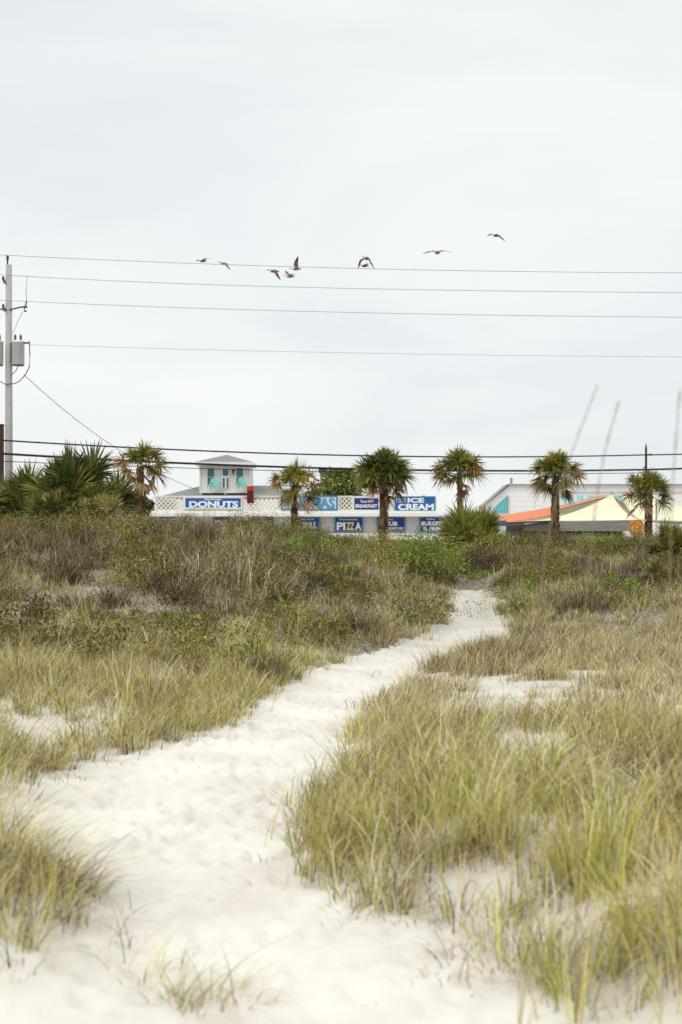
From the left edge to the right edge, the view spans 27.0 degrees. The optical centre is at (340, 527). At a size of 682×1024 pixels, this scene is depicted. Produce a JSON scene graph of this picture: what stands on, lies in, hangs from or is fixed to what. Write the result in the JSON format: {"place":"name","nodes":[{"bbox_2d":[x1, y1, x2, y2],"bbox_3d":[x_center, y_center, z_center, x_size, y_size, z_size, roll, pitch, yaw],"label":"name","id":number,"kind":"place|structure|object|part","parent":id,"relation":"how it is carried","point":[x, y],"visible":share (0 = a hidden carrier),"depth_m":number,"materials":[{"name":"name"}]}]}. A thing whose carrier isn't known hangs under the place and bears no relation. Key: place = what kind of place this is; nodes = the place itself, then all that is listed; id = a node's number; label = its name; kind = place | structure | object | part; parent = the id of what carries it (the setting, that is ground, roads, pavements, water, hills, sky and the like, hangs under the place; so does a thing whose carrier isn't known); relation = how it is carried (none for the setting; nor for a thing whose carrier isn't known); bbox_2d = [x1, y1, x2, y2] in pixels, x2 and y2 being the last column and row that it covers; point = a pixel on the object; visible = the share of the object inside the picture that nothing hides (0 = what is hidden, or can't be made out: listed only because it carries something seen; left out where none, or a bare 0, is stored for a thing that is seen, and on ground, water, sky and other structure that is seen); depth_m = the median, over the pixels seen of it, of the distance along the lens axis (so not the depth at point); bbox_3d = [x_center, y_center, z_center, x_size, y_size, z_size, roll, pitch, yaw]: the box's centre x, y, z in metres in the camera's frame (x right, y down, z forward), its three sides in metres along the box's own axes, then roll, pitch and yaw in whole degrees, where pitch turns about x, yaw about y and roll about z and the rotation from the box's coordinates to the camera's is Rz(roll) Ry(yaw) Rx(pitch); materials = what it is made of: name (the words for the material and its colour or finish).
{"place":"outdoors","nodes":[
{"label":"outdoors","id":0,"kind":"place"},
{"bbox_2d":[267,269,280,279],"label":"pelican","id":1,"kind":"object","parent":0,"point":[275,272],"visible":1,"depth_m":149.68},
{"bbox_2d":[282,271,294,277],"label":"pelican","id":2,"kind":"object","parent":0,"point":[289,275],"visible":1,"depth_m":149.88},
{"bbox_2d":[288,257,300,269],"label":"pelican","id":3,"kind":"object","parent":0,"point":[296,265],"visible":0.99,"depth_m":149.85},
{"bbox_2d":[0,530,681,1023],"bbox_3d":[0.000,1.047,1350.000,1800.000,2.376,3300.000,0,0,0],"label":"ground","id":4,"kind":"structure","parent":0,"point":[210,892],"depth_m":5.97,"materials":[{"name":"white sand"}]},
{"bbox_2d":[0,424,4,486],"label":"wooden post","id":5,"kind":"object","parent":4,"relation":"on","point":[1,449],"visible":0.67,"depth_m":58.00,"materials":[{"name":"black wood"}]},
{"bbox_2d":[0,486,13,517],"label":"palmetto","id":6,"kind":"object","parent":4,"relation":"on","point":[2,501],"visible":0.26,"depth_m":36.29,"materials":[{"name":"green plant"}]},
{"bbox_2d":[0,458,46,517],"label":"palmetto","id":7,"kind":"object","parent":4,"relation":"on","point":[13,487],"visible":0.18,"depth_m":36.57,"materials":[{"name":"green plant"}]},
{"bbox_2d":[11,490,59,520],"bbox_3d":[-7.569,-0.267,35.553,1.344,1.462,1.179,0,0,0],"label":"palmetto","id":8,"kind":"object","parent":4,"relation":"on","point":[25,503],"visible":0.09,"depth_m":35.38,"materials":[{"name":"green plant"}]},
{"bbox_2d":[0,629,77,696],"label":"grass clump","id":9,"kind":"object","parent":4,"relation":"on","point":[39,671],"visible":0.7,"depth_m":12.78,"materials":[{"name":"plant"}]},
{"bbox_2d":[0,875,95,951],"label":"grass clump","id":10,"kind":"object","parent":4,"relation":"on","point":[28,944],"visible":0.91,"depth_m":5.10,"materials":[{"name":"green plant"}]},
{"bbox_2d":[20,486,78,521],"bbox_3d":[-7.007,-0.307,34.419,1.856,1.556,1.852,0,0,0],"label":"palmetto","id":11,"kind":"object","parent":4,"relation":"on","point":[49,502],"visible":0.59,"depth_m":34.24,"materials":[{"name":"green plant"}]},
{"bbox_2d":[0,784,121,894],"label":"grass clump","id":12,"kind":"object","parent":4,"relation":"on","point":[25,867],"visible":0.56,"depth_m":5.84,"materials":[{"name":"green plant"}]},
{"bbox_2d":[19,439,121,517],"bbox_3d":[-6.868,-0.683,36.226,2.740,3.277,2.857,0,0,0],"label":"palmetto","id":13,"kind":"object","parent":4,"relation":"on","point":[80,476],"visible":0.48,"depth_m":35.63,"materials":[{"name":"green plant"}]},
{"bbox_2d":[0,754,182,891],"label":"grass clump","id":14,"kind":"object","parent":4,"relation":"on","point":[27,832],"visible":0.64,"depth_m":6.09,"materials":[{"name":"plant"}]},
{"bbox_2d":[70,490,124,522],"bbox_3d":[-5.835,-0.225,34.022,1.362,1.396,1.389,0,0,-21],"label":"palmetto","id":15,"kind":"object","parent":4,"relation":"on","point":[103,499],"visible":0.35,"depth_m":33.84,"materials":[{"name":"green plant"}]},
{"bbox_2d":[0,804,204,905],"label":"grass clump","id":16,"kind":"object","parent":4,"relation":"on","point":[79,885],"visible":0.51,"depth_m":5.97,"materials":[{"name":"green plant"}]},
{"bbox_2d":[101,469,141,519],"bbox_3d":[-6.101,-0.588,38.119,2.256,2.208,1.787,0,0,-25],"label":"palmetto","id":17,"kind":"object","parent":4,"relation":"on","point":[127,496],"visible":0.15,"depth_m":37.79,"materials":[{"name":"green plant"}]},
{"bbox_2d":[34,896,240,987],"bbox_3d":[-0.732,1.505,5.034,0.784,0.206,0.632,0,0,35],"label":"grass clump","id":18,"kind":"object","parent":4,"relation":"on","point":[146,970],"visible":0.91,"depth_m":5.07,"materials":[{"name":"plant"}]},
{"bbox_2d":[97,647,180,705],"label":"grass clump","id":19,"kind":"object","parent":4,"relation":"on","point":[139,680],"visible":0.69,"depth_m":12.37,"materials":[{"name":"green plant"}]},
{"bbox_2d":[110,438,173,518],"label":"palm tree","id":20,"kind":"object","parent":4,"relation":"on","point":[141,453],"visible":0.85,"depth_m":45.80,"materials":[{"name":"green plant"}]},
{"bbox_2d":[133,484,154,520],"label":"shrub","id":21,"kind":"object","parent":4,"relation":"on","point":[149,504],"visible":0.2,"depth_m":83.74,"materials":[{"name":"green plant"}]},
{"bbox_2d":[160,512,206,530],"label":"shrub","id":22,"kind":"object","parent":4,"relation":"on","point":[186,515],"visible":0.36,"depth_m":31.96,"materials":[{"name":"green plant"}]},
{"bbox_2d":[72,915,308,1023],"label":"grass clump","id":23,"kind":"object","parent":4,"relation":"on","point":[190,1001],"visible":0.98,"depth_m":4.79,"materials":[{"name":"green plant"}]},
{"bbox_2d":[119,671,264,722],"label":"grass clump","id":24,"kind":"object","parent":4,"relation":"on","point":[245,706],"visible":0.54,"depth_m":11.89,"materials":[{"name":"plant"}]},
{"bbox_2d":[129,942,340,1017],"bbox_3d":[-0.430,1.538,4.828,0.798,0.161,0.645,0,0,20],"label":"grass clump","id":25,"kind":"object","parent":4,"relation":"on","point":[233,997],"visible":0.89,"depth_m":4.86,"materials":[{"name":"plant"}]},
{"bbox_2d":[223,513,278,530],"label":"shrub","id":26,"kind":"object","parent":4,"relation":"on","point":[246,523],"visible":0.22,"depth_m":31.32,"materials":[{"name":"green plant"}]},
{"bbox_2d":[276,536,307,551],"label":"shrub","id":27,"kind":"object","parent":4,"relation":"on","point":[295,539],"visible":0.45,"depth_m":26.05,"materials":[{"name":"green plant"}]},
{"bbox_2d":[266,458,325,527],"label":"palm tree","id":28,"kind":"object","parent":4,"relation":"on","point":[296,473],"visible":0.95,"depth_m":49.81,"materials":[{"name":"green plant"}]},
{"bbox_2d":[150,455,444,544],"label":"donut shop","id":29,"kind":"structure","parent":4,"relation":"on","point":[413,514],"depth_m":80.05,"materials":[{"name":"white paint"}]},
{"bbox_2d":[209,478,220,490],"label":"deck chair","id":30,"kind":"object","parent":29,"relation":"on","point":[216,482],"visible":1,"depth_m":81.18,"materials":[{"name":"teal plastic"}]},
{"bbox_2d":[237,477,245,490],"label":"deck chair","id":31,"kind":"object","parent":29,"relation":"on","point":[242,481],"visible":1,"depth_m":81.18,"materials":[{"name":"teal plastic"}]},
{"bbox_2d":[247,486,253,502],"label":"red box","id":32,"kind":"object","parent":29,"relation":"on","point":[250,494],"visible":1,"depth_m":79.68,"materials":[{"name":"paint"}]},
{"bbox_2d":[299,607,354,636],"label":"grass clump","id":33,"kind":"object","parent":4,"relation":"on","point":[327,620],"visible":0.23,"depth_m":18.06,"materials":[{"name":"green plant"}]},
{"bbox_2d":[319,469,348,482],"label":"flat building","id":34,"kind":"structure","parent":4,"relation":"on","point":[321,474],"depth_m":112.00,"materials":[{"name":"white"}]},
{"bbox_2d":[301,465,367,509],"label":"tree","id":35,"kind":"object","parent":4,"relation":"on","point":[338,483],"visible":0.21,"depth_m":94.81,"materials":[{"name":"green plant"}]},
{"bbox_2d":[0,571,681,1023],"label":"beach grass","id":36,"kind":"structure","parent":4,"relation":"on","point":[614,653],"depth_m":8.71,"materials":[{"name":"plant"}]},
{"bbox_2d":[0,494,681,682],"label":"dune scrub","id":37,"kind":"object","parent":4,"relation":"on","point":[263,554],"visible":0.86,"depth_m":21.26,"materials":[{"name":"green plant"}]},
{"bbox_2d":[328,564,357,575],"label":"shrub","id":38,"kind":"object","parent":4,"relation":"on","point":[354,569],"visible":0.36,"depth_m":24.84,"materials":[{"name":"green plant"}]},
{"bbox_2d":[309,754,382,797],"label":"grass clump","id":39,"kind":"object","parent":4,"relation":"on","point":[342,778],"visible":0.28,"depth_m":8.23,"materials":[{"name":"green plant"}]},
{"bbox_2d":[277,771,435,857],"bbox_3d":[0.111,1.388,7.000,0.923,0.449,0.936,0,0,-12],"label":"grass clump","id":40,"kind":"object","parent":4,"relation":"on","point":[342,811],"visible":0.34,"depth_m":6.96,"materials":[{"name":"green plant"}]},
{"bbox_2d":[349,445,417,542],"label":"palm tree","id":41,"kind":"object","parent":4,"relation":"on","point":[391,468],"visible":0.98,"depth_m":47.72,"materials":[{"name":"green plant"}]},
{"bbox_2d":[391,616,415,625],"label":"shrub","id":42,"kind":"object","parent":4,"relation":"on","point":[408,621],"visible":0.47,"depth_m":20.51,"materials":[{"name":"green plant"}]},
{"bbox_2d":[391,526,470,578],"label":"shrub","id":43,"kind":"object","parent":4,"relation":"on","point":[417,552],"visible":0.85,"depth_m":27.45,"materials":[{"name":"green plant"}]},
{"bbox_2d":[327,720,545,848],"bbox_3d":[0.464,1.247,6.907,0.983,0.656,1.044,0,0,-42],"label":"grass clump","id":44,"kind":"object","parent":4,"relation":"on","point":[438,794],"visible":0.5,"depth_m":6.76,"materials":[{"name":"green plant"}]},
{"bbox_2d":[427,443,490,511],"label":"palm tree","id":45,"kind":"object","parent":4,"relation":"on","point":[461,460],"visible":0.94,"depth_m":53.66,"materials":[{"name":"green plant"}]},
{"bbox_2d":[432,500,488,554],"bbox_3d":[3.223,0.274,39.896,1.723,2.306,1.510,0,0,19],"label":"palmetto","id":46,"kind":"object","parent":4,"relation":"on","point":[462,523],"visible":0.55,"depth_m":39.78,"materials":[{"name":"green plant"}]},
{"bbox_2d":[445,544,488,566],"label":"shrub","id":47,"kind":"object","parent":4,"relation":"on","point":[465,561],"visible":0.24,"depth_m":30.92,"materials":[{"name":"green plant"}]},
{"bbox_2d":[458,542,485,554],"bbox_3d":[3.592,0.877,39.023,0.924,1.088,1.152,0,0,0],"label":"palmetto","id":48,"kind":"object","parent":4,"relation":"on","point":[464,545],"visible":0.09,"depth_m":38.91,"materials":[{"name":"green plant"}]},
{"bbox_2d":[467,569,496,579],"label":"shrub","id":49,"kind":"object","parent":4,"relation":"on","point":[476,574],"visible":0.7,"depth_m":27.91,"materials":[{"name":"green plant"}]},
{"bbox_2d":[468,505,510,552],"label":"palmetto","id":50,"kind":"object","parent":4,"relation":"on","point":[489,522],"visible":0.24,"depth_m":40.65,"materials":[{"name":"green plant"}]},
{"bbox_2d":[459,539,521,569],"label":"shrub","id":51,"kind":"object","parent":4,"relation":"on","point":[477,553],"visible":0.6,"depth_m":30.02,"materials":[{"name":"green plant"}]},
{"bbox_2d":[456,626,540,655],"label":"grass clump","id":52,"kind":"object","parent":4,"relation":"on","point":[492,647],"visible":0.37,"depth_m":16.35,"materials":[{"name":"green plant"}]},
{"bbox_2d":[381,744,639,880],"bbox_3d":[0.565,1.215,6.045,0.890,0.562,1.081,0,0,-36],"label":"grass clump","id":53,"kind":"object","parent":4,"relation":"on","point":[497,825],"visible":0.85,"depth_m":6.07,"materials":[{"name":"green plant"}]},
{"bbox_2d":[509,562,545,581],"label":"shrub","id":54,"kind":"object","parent":4,"relation":"on","point":[534,570],"visible":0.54,"depth_m":25.64,"materials":[{"name":"green plant"}]},
{"bbox_2d":[513,533,552,545],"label":"shrub","id":55,"kind":"object","parent":4,"relation":"on","point":[521,539],"visible":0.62,"depth_m":33.02,"materials":[{"name":"green plant"}]},
{"bbox_2d":[421,719,648,798],"bbox_3d":[1.111,1.172,7.237,1.324,0.433,1.145,0,0,-35],"label":"grass clump","id":56,"kind":"object","parent":4,"relation":"on","point":[559,756],"visible":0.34,"depth_m":7.20,"materials":[{"name":"green plant"}]},
{"bbox_2d":[534,957,567,984],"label":"grass clump","id":57,"kind":"object","parent":4,"relation":"on","point":[545,974],"visible":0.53,"depth_m":4.96,"materials":[{"name":"green plant"}]},
{"bbox_2d":[527,448,588,534],"bbox_3d":[6.139,-0.684,39.949,1.712,3.227,1.710,0,0,-33],"label":"palm tree","id":58,"kind":"object","parent":4,"relation":"on","point":[553,464],"visible":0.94,"depth_m":39.89,"materials":[{"name":"green plant"}]},
{"bbox_2d":[518,384,597,1023],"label":"sea oat","id":59,"kind":"object","parent":4,"relation":"on","point":[521,1013],"visible":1,"depth_m":4.00,"materials":[{"name":"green plant"}]},
{"bbox_2d":[533,558,582,581],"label":"shrub","id":60,"kind":"object","parent":4,"relation":"on","point":[550,562],"visible":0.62,"depth_m":26.39,"materials":[{"name":"green plant"}]},
{"bbox_2d":[441,835,679,1000],"bbox_3d":[0.860,1.366,4.954,1.092,0.509,0.871,0,0,0],"label":"grass clump","id":61,"kind":"object","parent":4,"relation":"on","point":[651,943],"visible":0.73,"depth_m":4.96,"materials":[{"name":"green plant"}]},
{"bbox_2d":[506,520,631,538],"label":"long shed","id":62,"kind":"structure","parent":4,"relation":"on","point":[599,526],"depth_m":68.00,"materials":[{"name":"grey"}]},
{"bbox_2d":[511,492,646,537],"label":"canopy tent","id":63,"kind":"object","parent":4,"relation":"on","point":[611,507],"visible":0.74,"depth_m":72.12,"materials":[{"name":"beige fabric"}]},
{"bbox_2d":[499,495,603,521],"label":"shade sail","id":64,"kind":"object","parent":63,"relation":"attached to","point":[533,514],"visible":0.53,"depth_m":73.86,"materials":[{"name":"orange fabric"}]},
{"bbox_2d":[486,742,671,918],"bbox_3d":[0.944,1.197,5.598,0.744,0.664,0.767,0,0,24],"label":"grass clump","id":65,"kind":"object","parent":4,"relation":"on","point":[591,863],"visible":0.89,"depth_m":5.57,"materials":[{"name":"green plant"}]},
{"bbox_2d":[478,478,681,539],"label":"siding building","id":66,"kind":"structure","parent":4,"relation":"on","point":[511,498],"depth_m":84.00,"materials":[{"name":"grey metal"}]},
{"bbox_2d":[560,402,619,1023],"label":"sea oat","id":67,"kind":"object","parent":4,"relation":"on","point":[568,987],"visible":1,"depth_m":4.00,"materials":[{"name":"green plant"}]},
{"bbox_2d":[572,623,608,1022],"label":"sea oat","id":68,"kind":"object","parent":4,"relation":"on","point":[578,996],"visible":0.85,"depth_m":4.60,"materials":[{"name":"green plant"}]},
{"bbox_2d":[523,726,681,828],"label":"grass clump","id":69,"kind":"object","parent":4,"relation":"on","point":[675,796],"visible":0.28,"depth_m":6.50,"materials":[{"name":"green plant"}]},
{"bbox_2d":[531,800,681,987],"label":"grass clump","id":70,"kind":"object","parent":4,"relation":"on","point":[624,942],"visible":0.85,"depth_m":4.98,"materials":[{"name":"green plant"}]},
{"bbox_2d":[555,721,680,783],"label":"grass clump","id":71,"kind":"object","parent":4,"relation":"on","point":[599,750],"visible":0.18,"depth_m":7.53,"materials":[{"name":"green plant"}]},
{"bbox_2d":[597,571,639,591],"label":"shrub","id":72,"kind":"object","parent":4,"relation":"on","point":[618,582],"visible":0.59,"depth_m":24.50,"materials":[{"name":"green plant"}]},
{"bbox_2d":[608,539,646,552],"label":"shrub","id":73,"kind":"object","parent":4,"relation":"on","point":[632,544],"visible":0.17,"depth_m":31.77,"materials":[{"name":"green plant"}]},
{"bbox_2d":[629,520,644,535],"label":"round sign","id":74,"kind":"object","parent":4,"relation":"on","point":[633,524],"visible":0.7,"depth_m":56.00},
{"bbox_2d":[617,467,675,536],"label":"palm tree","id":75,"kind":"object","parent":4,"relation":"on","point":[652,482],"visible":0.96,"depth_m":49.80,"materials":[{"name":"green plant"}]},
{"bbox_2d":[643,444,651,538],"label":"utility pole","id":76,"kind":"object","parent":4,"relation":"on","point":[646,454],"visible":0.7,"depth_m":71.94,"materials":[{"name":"black wood"}]},
{"bbox_2d":[2,461,620,473],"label":"overhead wire","id":77,"kind":"object","parent":76,"relation":"attached to","point":[328,471],"visible":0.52,"depth_m":64.81,"materials":[{"name":"black"}]},
{"bbox_2d":[2,440,644,457],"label":"overhead wire","id":78,"kind":"object","parent":76,"relation":"attached to","point":[304,454],"visible":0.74,"depth_m":64.07,"materials":[{"name":"black"}]},
{"bbox_2d":[2,453,645,471],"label":"overhead wire","id":79,"kind":"object","parent":76,"relation":"attached to","point":[188,463],"visible":0.59,"depth_m":64.09,"materials":[{"name":"black"}]},
{"bbox_2d":[647,468,681,470],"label":"overhead wire","id":80,"kind":"object","parent":76,"relation":"attached to","point":[665,469],"visible":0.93,"depth_m":71.96,"materials":[{"name":"black"}]},
{"bbox_2d":[647,454,681,455],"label":"overhead wire","id":81,"kind":"object","parent":76,"relation":"attached to","point":[664,454],"visible":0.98,"depth_m":71.97,"materials":[{"name":"black"}]},
{"bbox_2d":[620,494,681,533],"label":"canopy tent","id":82,"kind":"object","parent":4,"relation":"on","point":[677,513],"visible":0.59,"depth_m":74.02,"materials":[{"name":"beige fabric"}]},
{"bbox_2d":[631,389,680,1023],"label":"sea oat","id":83,"kind":"object","parent":4,"relation":"on","point":[672,490],"visible":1,"depth_m":3.80,"materials":[{"name":"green plant"}]},
{"bbox_2d":[640,556,679,584],"bbox_3d":[5.724,0.817,25.531,0.879,0.690,0.886,0,0,0],"label":"palmetto","id":84,"kind":"object","parent":4,"relation":"on","point":[653,565],"visible":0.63,"depth_m":25.41,"materials":[{"name":"green plant"}]},
{"bbox_2d":[645,517,681,565],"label":"palmetto","id":85,"kind":"object","parent":4,"relation":"on","point":[663,542],"visible":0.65,"depth_m":26.90,"materials":[{"name":"green plant"}]},
{"bbox_2d":[0,0,681,516],"label":"sky","id":86,"kind":"structure","parent":0,"point":[270,134],"materials":[{"name":"white"}]},
{"bbox_2d":[358,256,373,267],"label":"pelican","id":87,"kind":"object","parent":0,"point":[365,258],"visible":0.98,"depth_m":149.88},
{"bbox_2d":[423,250,452,253],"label":"pelican","id":88,"kind":"object","parent":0,"point":[436,252],"visible":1,"depth_m":149.82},
{"bbox_2d":[487,234,505,241],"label":"pelican","id":89,"kind":"object","parent":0,"point":[495,235],"visible":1,"depth_m":149.78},
{"label":"road","id":90,"kind":"structure","parent":0,"visible":0},
{"bbox_2d":[0,255,29,481],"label":"utility pole","id":91,"kind":"object","parent":90,"relation":"on","point":[15,352],"visible":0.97,"depth_m":59.86,"materials":[{"name":"grey"}]},
{"bbox_2d":[25,376,195,489],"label":"service wire","id":92,"kind":"object","parent":91,"relation":"attached to","point":[87,428],"visible":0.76,"depth_m":66.65,"materials":[{"name":"grey metal"}]},
{"bbox_2d":[2,300,625,316],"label":"overhead wire","id":93,"kind":"object","parent":91,"relation":"attached to","point":[321,311],"visible":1,"depth_m":59.88,"materials":[{"name":"grey metal"}]},
{"bbox_2d":[8,255,676,272],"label":"overhead wire","id":94,"kind":"object","parent":91,"relation":"attached to","point":[368,268],"visible":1,"depth_m":59.99,"materials":[{"name":"grey metal"}]},
{"bbox_2d":[8,275,681,292],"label":"overhead wire","id":95,"kind":"object","parent":91,"relation":"attached to","point":[356,288],"visible":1,"depth_m":59.89,"materials":[{"name":"grey metal"}]},
{"bbox_2d":[49,345,645,356],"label":"overhead wire","id":96,"kind":"object","parent":91,"relation":"attached to","point":[375,353],"visible":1,"depth_m":59.89,"materials":[{"name":"grey metal"}]},
{"bbox_2d":[487,518,505,550],"bbox_3d":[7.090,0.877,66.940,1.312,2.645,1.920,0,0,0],"label":"parked van","id":97,"kind":"object","parent":90,"relation":"on","point":[503,523],"visible":0.06,"depth_m":66.00,"materials":[{"name":"paint"}]},
{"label":"window","id":98,"kind":"part","parent":97,"relation":"part of","materials":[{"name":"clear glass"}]}
]}

